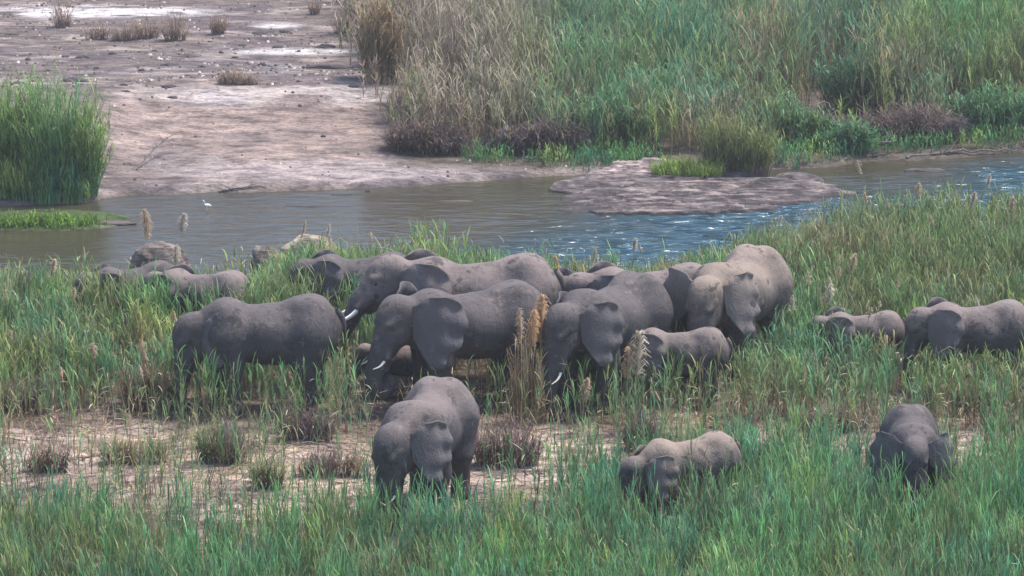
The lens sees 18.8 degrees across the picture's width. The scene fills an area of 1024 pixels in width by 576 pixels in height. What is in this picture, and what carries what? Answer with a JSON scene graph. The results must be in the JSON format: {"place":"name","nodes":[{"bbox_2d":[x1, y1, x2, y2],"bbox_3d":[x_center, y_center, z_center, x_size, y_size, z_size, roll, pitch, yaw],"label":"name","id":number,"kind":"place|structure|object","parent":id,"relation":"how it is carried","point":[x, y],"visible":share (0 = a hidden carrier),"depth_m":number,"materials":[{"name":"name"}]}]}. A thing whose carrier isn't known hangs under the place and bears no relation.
{"place":"outdoors","nodes":[
{"label":"outdoors","id":0,"kind":"place"},
{"bbox_2d":[0,0,600,185],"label":"gravel","id":1,"kind":"structure","parent":0,"point":[182,76],"depth_m":98.67,"materials":[{"name":"gravel"}]},
{"bbox_2d":[0,0,1023,575],"bbox_3d":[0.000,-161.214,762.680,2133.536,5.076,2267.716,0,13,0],"label":"ground","id":2,"kind":"structure","parent":0,"point":[276,122],"depth_m":88.13,"materials":[{"name":"soil"}]},
{"bbox_2d":[8,330,16,409],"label":"flowering reed","id":3,"kind":"object","parent":2,"relation":"on","point":[11,336],"visible":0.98,"depth_m":59.77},
{"bbox_2d":[0,63,54,188],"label":"reed clump","id":4,"kind":"object","parent":2,"relation":"on","point":[7,142],"visible":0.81,"depth_m":82.64,"materials":[{"name":"green plant"}]},
{"bbox_2d":[1,360,58,412],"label":"dry bush","id":5,"kind":"object","parent":2,"relation":"on","point":[34,400],"visible":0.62,"depth_m":60.24,"materials":[{"name":"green plant"}]},
{"bbox_2d":[14,431,75,473],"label":"dry bush","id":6,"kind":"object","parent":2,"relation":"on","point":[48,458],"visible":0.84,"depth_m":56.34,"materials":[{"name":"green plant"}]},
{"bbox_2d":[0,151,90,203],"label":"reed clump","id":7,"kind":"object","parent":2,"relation":"on","point":[41,188],"visible":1,"depth_m":82.29,"materials":[{"name":"green plant"}]},
{"bbox_2d":[50,258,56,281],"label":"flowering reed","id":8,"kind":"object","parent":2,"relation":"on","point":[54,261],"visible":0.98,"depth_m":66.62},
{"bbox_2d":[0,207,108,230],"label":"spit grass","id":9,"kind":"structure","parent":2,"relation":"on","point":[65,220],"depth_m":79.30,"materials":[{"name":"green plant"}]},
{"bbox_2d":[43,0,76,27],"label":"dry tuft","id":10,"kind":"object","parent":2,"relation":"on","point":[60,22],"visible":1,"depth_m":105.54,"materials":[{"name":"brown plant"}]},
{"bbox_2d":[2,54,118,197],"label":"reed clump","id":11,"kind":"object","parent":2,"relation":"on","point":[63,141],"visible":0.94,"depth_m":82.41,"materials":[{"name":"green plant"}]},
{"bbox_2d":[57,366,65,420],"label":"flowering reed","id":12,"kind":"object","parent":2,"relation":"on","point":[61,372],"visible":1,"depth_m":59.35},
{"bbox_2d":[63,77,87,81],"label":"stone","id":13,"kind":"object","parent":2,"relation":"on","point":[71,79],"visible":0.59,"depth_m":93.71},
{"bbox_2d":[69,335,81,401],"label":"flowering reed","id":14,"kind":"object","parent":2,"relation":"on","point":[73,344],"visible":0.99,"depth_m":60.80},
{"bbox_2d":[88,343,98,408],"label":"flowering reed","id":15,"kind":"object","parent":2,"relation":"on","point":[91,347],"visible":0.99,"depth_m":59.99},
{"bbox_2d":[80,20,110,39],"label":"dry tuft","id":16,"kind":"object","parent":2,"relation":"on","point":[98,35],"visible":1,"depth_m":103.19,"materials":[{"name":"brown plant"}]},
{"bbox_2d":[73,260,171,342],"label":"elephant","id":17,"kind":"object","parent":2,"relation":"on","point":[145,269],"visible":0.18,"depth_m":65.82},
{"bbox_2d":[108,21,142,40],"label":"dry tuft","id":18,"kind":"object","parent":2,"relation":"on","point":[127,36],"visible":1,"depth_m":102.97,"materials":[{"name":"brown plant"}]},
{"bbox_2d":[94,431,172,464],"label":"dry bush","id":19,"kind":"object","parent":2,"relation":"on","point":[130,448],"visible":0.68,"depth_m":56.98,"materials":[{"name":"green plant"}]},
{"bbox_2d":[138,364,149,434],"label":"flowering reed","id":20,"kind":"object","parent":2,"relation":"on","point":[140,371],"visible":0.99,"depth_m":58.57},
{"bbox_2d":[138,339,152,415],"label":"flowering reed","id":21,"kind":"object","parent":2,"relation":"on","point":[143,351],"visible":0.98,"depth_m":59.86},
{"bbox_2d":[139,209,153,260],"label":"flowering reed","id":22,"kind":"object","parent":2,"relation":"on","point":[145,219],"visible":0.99,"depth_m":69.09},
{"bbox_2d":[130,15,162,38],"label":"dry tuft","id":23,"kind":"object","parent":2,"relation":"on","point":[150,32],"visible":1,"depth_m":103.27,"materials":[{"name":"brown plant"}]},
{"bbox_2d":[112,346,191,410],"bbox_3d":[-7.034,1.751,60.413,1.589,1.425,1.067,0,13,0],"label":"dry bush","id":24,"kind":"object","parent":2,"relation":"on","point":[168,389],"visible":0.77,"depth_m":60.41,"materials":[{"name":"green plant"}]},
{"bbox_2d":[136,134,173,169],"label":"dead branch","id":25,"kind":"object","parent":2,"relation":"on","point":[166,137],"visible":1,"depth_m":86.19,"materials":[{"name":"wood"}]},
{"bbox_2d":[161,84,176,87],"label":"stone","id":26,"kind":"object","parent":2,"relation":"on","point":[169,86],"visible":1,"depth_m":92.11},
{"bbox_2d":[160,62,178,65],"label":"stone","id":27,"kind":"object","parent":2,"relation":"on","point":[170,64],"visible":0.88,"depth_m":98.25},
{"bbox_2d":[159,9,192,40],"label":"dry tuft","id":28,"kind":"object","parent":2,"relation":"on","point":[173,29],"visible":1,"depth_m":102.81,"materials":[{"name":"brown plant"}]},
{"bbox_2d":[172,244,180,265],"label":"flowering reed","id":29,"kind":"object","parent":2,"relation":"on","point":[176,252],"visible":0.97,"depth_m":69.03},
{"bbox_2d":[176,213,187,261],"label":"flowering reed","id":30,"kind":"object","parent":2,"relation":"on","point":[183,222],"visible":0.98,"depth_m":69.89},
{"bbox_2d":[141,264,253,343],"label":"elephant","id":31,"kind":"object","parent":2,"relation":"on","point":[184,275],"visible":0.36,"depth_m":65.07},
{"bbox_2d":[183,405,255,463],"bbox_3d":[-5.346,2.661,56.841,1.470,1.260,1.151,0,13,0],"label":"dry bush","id":32,"kind":"object","parent":2,"relation":"on","point":[212,454],"visible":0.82,"depth_m":56.86,"materials":[{"name":"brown plant"}]},
{"bbox_2d":[208,10,230,34],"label":"dry tuft","id":33,"kind":"object","parent":2,"relation":"on","point":[216,30],"visible":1,"depth_m":103.94,"materials":[{"name":"brown plant"}]},
{"bbox_2d":[216,66,263,84],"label":"dry tuft","id":34,"kind":"object","parent":2,"relation":"on","point":[233,77],"visible":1,"depth_m":92.41,"materials":[{"name":"brown plant"}]},
{"bbox_2d":[219,179,263,191],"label":"dead branch","id":35,"kind":"object","parent":2,"relation":"on","point":[228,189],"visible":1,"depth_m":83.96,"materials":[{"name":"wood"}]},
{"bbox_2d":[172,293,347,416],"bbox_3d":[-4.906,1.283,60.293,3.407,2.297,1.455,-1,13,-5],"label":"elephant","id":36,"kind":"object","parent":2,"relation":"on","point":[289,331],"visible":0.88,"depth_m":59.74},
{"bbox_2d":[247,445,292,488],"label":"dry bush","id":37,"kind":"object","parent":2,"relation":"on","point":[261,474],"visible":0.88,"depth_m":55.22,"materials":[{"name":"green plant"}]},
{"bbox_2d":[234,431,340,482],"bbox_3d":[-4.307,3.057,56.802,0.622,0.403,3.060,9,16,35],"label":"dead branch","id":38,"kind":"object","parent":2,"relation":"on","point":[301,442],"visible":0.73,"depth_m":57.68,"materials":[{"name":"wood"}]},
{"bbox_2d":[298,221,306,254],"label":"flowering reed","id":39,"kind":"object","parent":2,"relation":"on","point":[303,229],"visible":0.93,"depth_m":69.90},
{"bbox_2d":[272,395,341,441],"bbox_3d":[-3.907,2.427,58.455,1.425,1.047,0.916,5,14,22],"label":"dry bush","id":40,"kind":"object","parent":2,"relation":"on","point":[307,422],"visible":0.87,"depth_m":58.45,"materials":[{"name":"brown plant"}]},
{"bbox_2d":[306,0,321,14],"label":"dry tuft","id":41,"kind":"object","parent":2,"relation":"on","point":[314,9],"visible":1,"depth_m":108.06,"materials":[{"name":"brown plant"}]},
{"bbox_2d":[315,43,335,47],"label":"stone","id":42,"kind":"object","parent":2,"relation":"on","point":[326,45],"visible":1,"depth_m":101.97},
{"bbox_2d":[302,64,353,68],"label":"stone","id":43,"kind":"object","parent":2,"relation":"on","point":[327,66],"visible":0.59,"depth_m":96.82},
{"bbox_2d":[293,439,368,477],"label":"dry bush","id":44,"kind":"object","parent":2,"relation":"on","point":[349,464],"visible":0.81,"depth_m":56.02,"materials":[{"name":"brown plant"}]},
{"bbox_2d":[329,12,352,33],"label":"dry tuft","id":45,"kind":"object","parent":2,"relation":"on","point":[339,25],"visible":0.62,"depth_m":104.59,"materials":[{"name":"brown plant"}]},
{"bbox_2d":[289,249,404,308],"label":"elephant","id":46,"kind":"object","parent":2,"relation":"on","point":[338,267],"visible":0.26,"depth_m":65.56},
{"bbox_2d":[344,343,412,399],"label":"elephant","id":47,"kind":"object","parent":2,"relation":"on","point":[400,363],"visible":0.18,"depth_m":61.06},
{"bbox_2d":[349,0,408,83],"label":"tall dry reeds","id":48,"kind":"object","parent":2,"relation":"on","point":[386,44],"visible":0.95,"depth_m":92.88,"materials":[{"name":"brown plant"}]},
{"bbox_2d":[371,376,479,527],"bbox_3d":[-1.491,2.874,53.690,1.478,2.262,3.279,3,13,14],"label":"elephant","id":49,"kind":"object","parent":2,"relation":"on","point":[429,424],"visible":0.85,"depth_m":52.63},
{"bbox_2d":[374,112,478,156],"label":"dead brush","id":50,"kind":"object","parent":2,"relation":"on","point":[417,140],"visible":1,"depth_m":87.44,"materials":[{"name":"brown plant"}]},
{"bbox_2d":[330,248,564,368],"bbox_3d":[-1.459,0.610,62.568,5.180,2.685,2.168,-1,13,-4],"label":"elephant","id":51,"kind":"object","parent":2,"relation":"on","point":[419,269],"visible":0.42,"depth_m":61.99},
{"bbox_2d":[363,279,550,399],"bbox_3d":[-1.078,1.168,60.607,3.969,2.489,2.269,-5,14,-19],"label":"elephant","id":52,"kind":"object","parent":2,"relation":"on","point":[431,327],"visible":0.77,"depth_m":59.89},
{"bbox_2d":[490,362,497,395],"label":"flowering reed","id":53,"kind":"object","parent":2,"relation":"on","point":[495,370],"visible":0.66,"depth_m":60.98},
{"bbox_2d":[473,410,548,466],"bbox_3d":[-0.144,2.745,56.846,1.709,1.145,1.024,0,13,0],"label":"dry bush","id":54,"kind":"object","parent":2,"relation":"on","point":[495,451],"visible":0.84,"depth_m":56.79,"materials":[{"name":"brown plant"}]},
{"bbox_2d":[0,221,1022,574],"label":"straw stems","id":55,"kind":"object","parent":2,"relation":"on","point":[490,435],"visible":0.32,"depth_m":58.79,"materials":[{"name":"plant"}]},
{"bbox_2d":[0,334,1023,575],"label":"foreground grass","id":56,"kind":"structure","parent":2,"relation":"on","point":[782,515],"depth_m":50.65,"materials":[{"name":"green plant"}]},
{"bbox_2d":[0,173,1023,429],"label":"river reeds","id":57,"kind":"object","parent":2,"relation":"on","point":[34,323],"visible":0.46,"depth_m":63.96,"materials":[{"name":"green plant"}]},
{"bbox_2d":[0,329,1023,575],"bbox_3d":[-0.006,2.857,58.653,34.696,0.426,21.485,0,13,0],"label":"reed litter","id":58,"kind":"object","parent":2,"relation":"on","point":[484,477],"visible":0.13,"depth_m":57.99,"materials":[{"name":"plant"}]},
{"bbox_2d":[1,187,1023,279],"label":"waterside reeds","id":59,"kind":"object","parent":2,"relation":"on","point":[419,233],"visible":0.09,"depth_m":70.86,"materials":[{"name":"green plant"}]},
{"bbox_2d":[514,308,526,420],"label":"flowering reed","id":60,"kind":"object","parent":2,"relation":"on","point":[520,321],"visible":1,"depth_m":59.10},
{"bbox_2d":[506,324,549,423],"bbox_3d":[0.304,1.634,59.572,1.026,2.097,0.754,0,13,0],"label":"reed clump","id":61,"kind":"object","parent":2,"relation":"on","point":[530,380],"visible":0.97,"depth_m":59.54,"materials":[{"name":"beige plant"}]},
{"bbox_2d":[525,309,540,354],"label":"flowering reed","id":62,"kind":"object","parent":2,"relation":"on","point":[534,314],"visible":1,"depth_m":59.31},
{"bbox_2d":[478,106,601,156],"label":"dead brush","id":63,"kind":"object","parent":2,"relation":"on","point":[525,140],"visible":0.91,"depth_m":87.66,"materials":[{"name":"brown plant"}]},
{"bbox_2d":[530,293,549,355],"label":"flowering reed","id":64,"kind":"object","parent":2,"relation":"on","point":[541,307],"visible":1,"depth_m":59.59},
{"bbox_2d":[552,254,560,268],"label":"flowering reed","id":65,"kind":"object","parent":2,"relation":"on","point":[556,262],"visible":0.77,"depth_m":66.19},
{"bbox_2d":[558,267,573,278],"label":"elephant","id":66,"kind":"object","parent":2,"relation":"on","point":[566,272],"depth_m":65.33},
{"bbox_2d":[579,377,592,436],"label":"flowering reed","id":67,"kind":"object","parent":2,"relation":"on","point":[586,384],"visible":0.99,"depth_m":58.44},
{"bbox_2d":[537,270,673,417],"bbox_3d":[1.812,1.099,60.839,1.772,2.477,3.809,9,16,33],"label":"elephant","id":68,"kind":"object","parent":2,"relation":"on","point":[601,326],"visible":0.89,"depth_m":59.85},
{"bbox_2d":[555,82,676,148],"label":"bush","id":69,"kind":"object","parent":2,"relation":"on","point":[624,131],"visible":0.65,"depth_m":88.52,"materials":[{"name":"green plant"}]},
{"bbox_2d":[586,158,669,174],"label":"rock hump","id":70,"kind":"object","parent":2,"relation":"on","point":[618,167],"visible":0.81,"depth_m":85.47,"materials":[{"name":"stone"}]},
{"bbox_2d":[620,346,635,395],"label":"flowering reed","id":71,"kind":"object","parent":2,"relation":"on","point":[627,369],"visible":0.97,"depth_m":58.77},
{"bbox_2d":[631,238,637,270],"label":"flowering reed","id":72,"kind":"object","parent":2,"relation":"on","point":[635,244],"visible":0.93,"depth_m":67.77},
{"bbox_2d":[627,330,650,402],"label":"flowering reed","id":73,"kind":"object","parent":2,"relation":"on","point":[639,345],"visible":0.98,"depth_m":58.66,"materials":[{"name":"plant"}]},
{"bbox_2d":[618,403,663,449],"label":"dry bush","id":74,"kind":"object","parent":2,"relation":"on","point":[632,429],"visible":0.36,"depth_m":57.65,"materials":[{"name":"green plant"}]},
{"bbox_2d":[564,261,724,376],"bbox_3d":[2.624,0.670,63.067,3.507,2.304,1.878,-2,13,-8],"label":"elephant","id":75,"kind":"object","parent":2,"relation":"on","point":[599,275],"visible":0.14,"depth_m":62.60},
{"bbox_2d":[617,327,732,407],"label":"elephant","id":76,"kind":"object","parent":2,"relation":"on","point":[709,339],"visible":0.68,"depth_m":60.52},
{"bbox_2d":[331,0,1023,156],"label":"reed bed","id":77,"kind":"object","parent":2,"relation":"on","point":[547,46],"visible":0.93,"depth_m":92.57,"materials":[{"name":"green plant"}]},
{"bbox_2d":[619,430,741,525],"bbox_3d":[2.918,3.303,53.558,2.355,1.520,1.131,-5,14,-21],"label":"elephant","id":78,"kind":"object","parent":2,"relation":"on","point":[668,457],"visible":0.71,"depth_m":53.15},
{"bbox_2d":[663,244,793,391],"bbox_3d":[4.299,0.557,62.953,2.171,2.530,3.806,6,14,25],"label":"elephant","id":79,"kind":"object","parent":2,"relation":"on","point":[738,290],"visible":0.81,"depth_m":61.93},
{"bbox_2d":[460,119,1023,171],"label":"bank grass","id":80,"kind":"structure","parent":2,"relation":"on","point":[640,155],"depth_m":87.87,"materials":[{"name":"green plant"}]},
{"bbox_2d":[745,85,835,145],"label":"bush","id":81,"kind":"object","parent":2,"relation":"on","point":[806,113],"visible":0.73,"depth_m":89.12,"materials":[{"name":"green plant"}]},
{"bbox_2d":[760,358,836,396],"bbox_3d":[5.715,1.780,61.584,1.691,0.937,0.825,0,13,0],"label":"dry bush","id":82,"kind":"object","parent":2,"relation":"on","point":[808,381],"visible":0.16,"depth_m":61.59,"materials":[{"name":"brown plant"}]},
{"bbox_2d":[813,101,841,127],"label":"dead branch","id":83,"kind":"object","parent":2,"relation":"on","point":[828,103],"visible":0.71,"depth_m":91.16,"materials":[{"name":"wood"}]},
{"bbox_2d":[823,283,834,314],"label":"flowering reed","id":84,"kind":"object","parent":2,"relation":"on","point":[828,298],"visible":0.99,"depth_m":63.58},
{"bbox_2d":[788,393,870,432],"bbox_3d":[6.031,2.411,59.015,1.750,0.802,0.718,0,13,0],"label":"dry bush","id":85,"kind":"object","parent":2,"relation":"on","point":[839,415],"visible":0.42,"depth_m":59.01,"materials":[{"name":"brown plant"}]},
{"bbox_2d":[807,107,865,130],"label":"dead brush","id":86,"kind":"object","parent":2,"relation":"on","point":[835,120],"visible":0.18,"depth_m":90.83,"materials":[{"name":"brown plant"}]},
{"bbox_2d":[809,113,879,152],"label":"bush","id":87,"kind":"object","parent":2,"relation":"on","point":[860,132],"visible":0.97,"depth_m":88.59,"materials":[{"name":"green plant"}]},
{"bbox_2d":[844,253,856,297],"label":"flowering reed","id":88,"kind":"object","parent":2,"relation":"on","point":[854,259],"visible":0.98,"depth_m":65.52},
{"bbox_2d":[806,307,904,379],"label":"elephant","id":89,"kind":"object","parent":2,"relation":"on","point":[892,320],"visible":0.62,"depth_m":62.61},
{"bbox_2d":[855,160,865,204],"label":"flowering reed","id":90,"kind":"object","parent":2,"relation":"on","point":[858,165],"visible":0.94,"depth_m":74.36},
{"bbox_2d":[808,34,936,114],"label":"bush","id":91,"kind":"object","parent":2,"relation":"on","point":[848,84],"visible":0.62,"depth_m":93.12,"materials":[{"name":"green plant"}]},
{"bbox_2d":[872,123,897,155],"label":"dead branch","id":92,"kind":"object","parent":2,"relation":"on","point":[876,151],"visible":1,"depth_m":88.56,"materials":[{"name":"wood"}]},
{"bbox_2d":[846,92,976,146],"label":"dead brush","id":93,"kind":"object","parent":2,"relation":"on","point":[905,119],"visible":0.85,"depth_m":89.92,"materials":[{"name":"brown plant"}]},
{"bbox_2d":[867,404,956,523],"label":"elephant","id":94,"kind":"object","parent":2,"relation":"on","point":[908,431],"visible":0.84,"depth_m":53.39},
{"bbox_2d":[915,183,921,230],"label":"flowering reed","id":95,"kind":"object","parent":2,"relation":"on","point":[918,187],"visible":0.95,"depth_m":70.66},
{"bbox_2d":[902,297,1023,390],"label":"elephant","id":96,"kind":"object","parent":2,"relation":"on","point":[945,324],"visible":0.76,"depth_m":61.57},
{"bbox_2d":[907,136,1022,158],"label":"dead branch","id":97,"kind":"object","parent":2,"relation":"on","point":[937,153],"visible":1,"depth_m":88.91,"materials":[{"name":"wood"}]},
{"bbox_2d":[961,192,977,266],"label":"flowering reed","id":98,"kind":"object","parent":2,"relation":"on","point":[974,196],"visible":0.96,"depth_m":70.14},
{"bbox_2d":[941,76,1023,137],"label":"bush","id":99,"kind":"object","parent":2,"relation":"on","point":[1007,106],"visible":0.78,"depth_m":90.79,"materials":[{"name":"green plant"}]},
{"bbox_2d":[978,174,991,226],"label":"flowering reed","id":100,"kind":"object","parent":2,"relation":"on","point":[987,183],"visible":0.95,"depth_m":71.46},
{"bbox_2d":[949,374,1023,412],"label":"dry bush","id":101,"kind":"object","parent":2,"relation":"on","point":[979,399],"visible":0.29,"depth_m":60.33,"materials":[{"name":"brown plant"}]},
{"bbox_2d":[1008,197,1016,217],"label":"flowering reed","id":102,"kind":"object","parent":2,"relation":"on","point":[1012,205],"visible":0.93,"depth_m":70.49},
{"bbox_2d":[0,153,1023,284],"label":"river","id":103,"kind":"structure","parent":0,"point":[517,215],"depth_m":80.39,"materials":[{"name":"liquid"}]},
{"bbox_2d":[100,220,136,224],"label":"flat rock","id":104,"kind":"object","parent":103,"relation":"in","point":[120,222],"visible":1,"depth_m":79.70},
{"bbox_2d":[129,241,190,268],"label":"boulder","id":105,"kind":"object","parent":103,"relation":"in","point":[157,250],"visible":0.38,"depth_m":74.11,"materials":[{"name":"stone"}]},
{"bbox_2d":[251,245,280,269],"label":"boulder","id":106,"kind":"object","parent":103,"relation":"in","point":[258,251],"visible":0.31,"depth_m":74.61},
{"bbox_2d":[280,234,336,255],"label":"boulder","id":107,"kind":"object","parent":103,"relation":"in","point":[305,238],"visible":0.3,"depth_m":75.87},
{"bbox_2d":[284,205,349,207],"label":"flat rock","id":108,"kind":"object","parent":103,"relation":"in","point":[321,206],"visible":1,"depth_m":81.99,"materials":[{"name":"stone"}]},
{"bbox_2d":[437,200,471,201],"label":"flat rock","id":109,"kind":"object","parent":103,"relation":"in","point":[454,201],"visible":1,"depth_m":82.69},
{"bbox_2d":[548,171,855,215],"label":"rock ledge","id":110,"kind":"object","parent":103,"relation":"in","point":[651,194],"visible":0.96,"depth_m":82.98,"materials":[{"name":"stone"}]},
{"bbox_2d":[648,152,726,177],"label":"grass clump","id":111,"kind":"object","parent":110,"relation":"on","point":[678,167],"visible":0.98,"depth_m":84.39,"materials":[{"name":"green plant"}]},
{"bbox_2d":[689,93,784,176],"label":"reed clump","id":112,"kind":"object","parent":110,"relation":"on","point":[753,155],"visible":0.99,"depth_m":84.60,"materials":[{"name":"green plant"}]},
{"bbox_2d":[772,172,825,183],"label":"boulder","id":113,"kind":"object","parent":103,"relation":"in","point":[798,175],"visible":0.35,"depth_m":84.55,"materials":[{"name":"stone"}]},
{"bbox_2d":[904,168,944,171],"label":"flat rock","id":114,"kind":"object","parent":103,"relation":"in","point":[924,170],"visible":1,"depth_m":86.86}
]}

